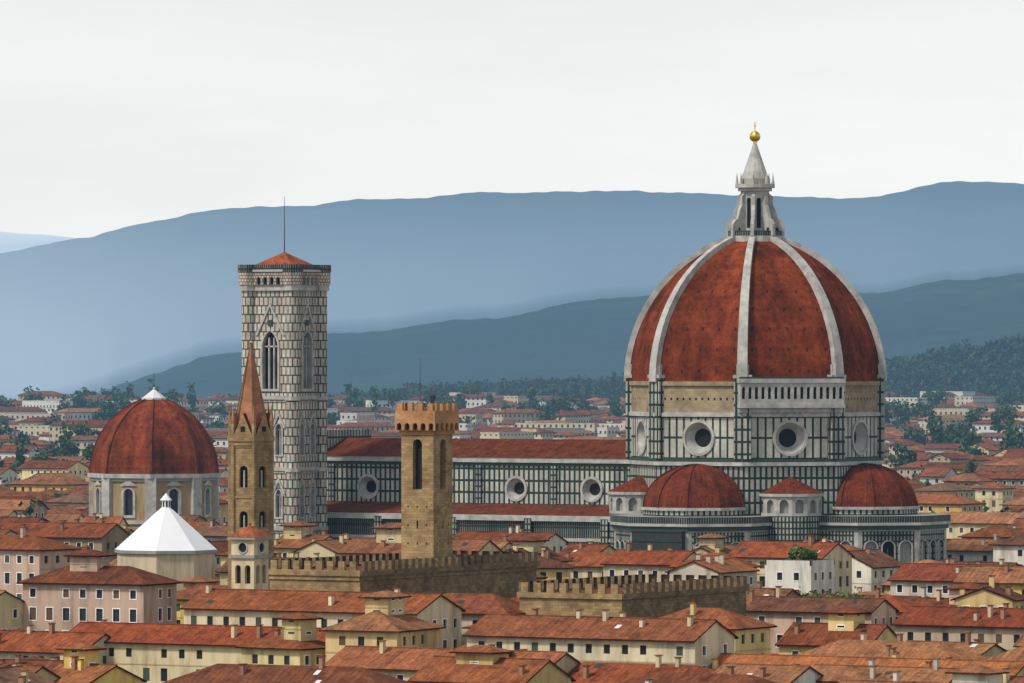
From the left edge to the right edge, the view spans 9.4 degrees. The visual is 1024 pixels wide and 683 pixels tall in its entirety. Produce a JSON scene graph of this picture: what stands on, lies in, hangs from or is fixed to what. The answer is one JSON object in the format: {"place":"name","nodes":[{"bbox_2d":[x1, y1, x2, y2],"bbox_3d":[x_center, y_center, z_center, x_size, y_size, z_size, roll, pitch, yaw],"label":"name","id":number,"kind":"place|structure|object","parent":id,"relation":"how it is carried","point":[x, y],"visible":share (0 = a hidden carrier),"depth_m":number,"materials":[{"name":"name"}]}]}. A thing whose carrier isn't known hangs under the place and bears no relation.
{"place":"outdoors","nodes":[
{"label":"outdoors","id":0,"kind":"place"},
{"bbox_2d":[268,390,539,598],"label":"fortified palace","id":1,"kind":"structure","parent":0,"point":[427,559],"depth_m":1009.07,"materials":[{"name":"stone"}]},
{"bbox_2d":[0,181,1023,399],"bbox_3d":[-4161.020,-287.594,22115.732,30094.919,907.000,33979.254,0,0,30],"label":"terrain ground","id":2,"kind":"structure","parent":0,"point":[492,287],"depth_m":13708.12,"materials":[{"name":"blue"}]},
{"bbox_2d":[87,387,220,529],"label":"domed chapel","id":3,"kind":"structure","parent":2,"relation":"on","point":[151,448],"depth_m":1624.96,"materials":[{"name":"tile"}]},
{"bbox_2d":[115,493,217,590],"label":"baptistery","id":4,"kind":"structure","parent":2,"relation":"on","point":[165,540],"depth_m":1142.01,"materials":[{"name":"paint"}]},
{"bbox_2d":[227,523,273,588],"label":"bell tower","id":5,"kind":"structure","parent":2,"relation":"on","point":[249,556],"depth_m":972.55,"materials":[{"name":"paint"}]},
{"bbox_2d":[227,341,274,588],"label":"badia bell tower","id":6,"kind":"structure","parent":2,"relation":"on","point":[250,438],"depth_m":1041.58,"materials":[{"name":"stone"}]},
{"bbox_2d":[238,197,330,538],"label":"bell tower","id":7,"kind":"structure","parent":2,"relation":"on","point":[284,311],"depth_m":1356.30,"materials":[{"name":"stone"}]},
{"bbox_2d":[0,443,1023,543],"bbox_3d":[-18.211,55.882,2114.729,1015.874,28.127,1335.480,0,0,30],"label":"houses","id":8,"kind":"structure","parent":2,"relation":"on","point":[963,499],"depth_m":1921.07,"materials":[{"name":"tile"}]},
{"bbox_2d":[0,391,1023,467],"bbox_3d":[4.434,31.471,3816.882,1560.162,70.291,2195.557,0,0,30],"label":"city houses","id":9,"kind":"structure","parent":2,"relation":"on","point":[490,421],"depth_m":3399.43,"materials":[{"name":"paint"}]},
{"bbox_2d":[0,379,1023,516],"bbox_3d":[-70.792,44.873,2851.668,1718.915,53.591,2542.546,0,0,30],"label":"city trees","id":10,"kind":"object","parent":2,"relation":"on","point":[938,433],"visible":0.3,"depth_m":3398.09,"materials":[{"name":"green plant"}]},
{"bbox_2d":[3,332,1023,400],"bbox_3d":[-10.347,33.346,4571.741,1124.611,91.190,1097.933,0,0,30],"label":"hill trees","id":11,"kind":"object","parent":2,"relation":"on","point":[960,374],"visible":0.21,"depth_m":4529.36,"materials":[{"name":"green plant"}]},
{"bbox_2d":[516,574,748,617],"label":"crenellated building","id":12,"kind":"structure","parent":2,"relation":"on","point":[634,595],"depth_m":949.32,"materials":[{"name":"stone"}]},
{"bbox_2d":[327,122,950,562],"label":"cathedral","id":13,"kind":"structure","parent":2,"relation":"on","point":[755,370],"depth_m":1320.73,"materials":[{"name":"stone"}]},
{"bbox_2d":[0,519,1023,682],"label":"houses","id":14,"kind":"structure","parent":0,"point":[78,604],"depth_m":947.82,"materials":[{"name":"tile"}]},
{"bbox_2d":[788,546,870,597],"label":"rooftop plants","id":15,"kind":"object","parent":14,"relation":"on","point":[801,553],"visible":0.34,"depth_m":1080.97,"materials":[{"name":"green plant"}]},
{"bbox_2d":[0,0,1023,237],"label":"sky","id":16,"kind":"structure","parent":0,"point":[115,114],"materials":[{"name":"white"}]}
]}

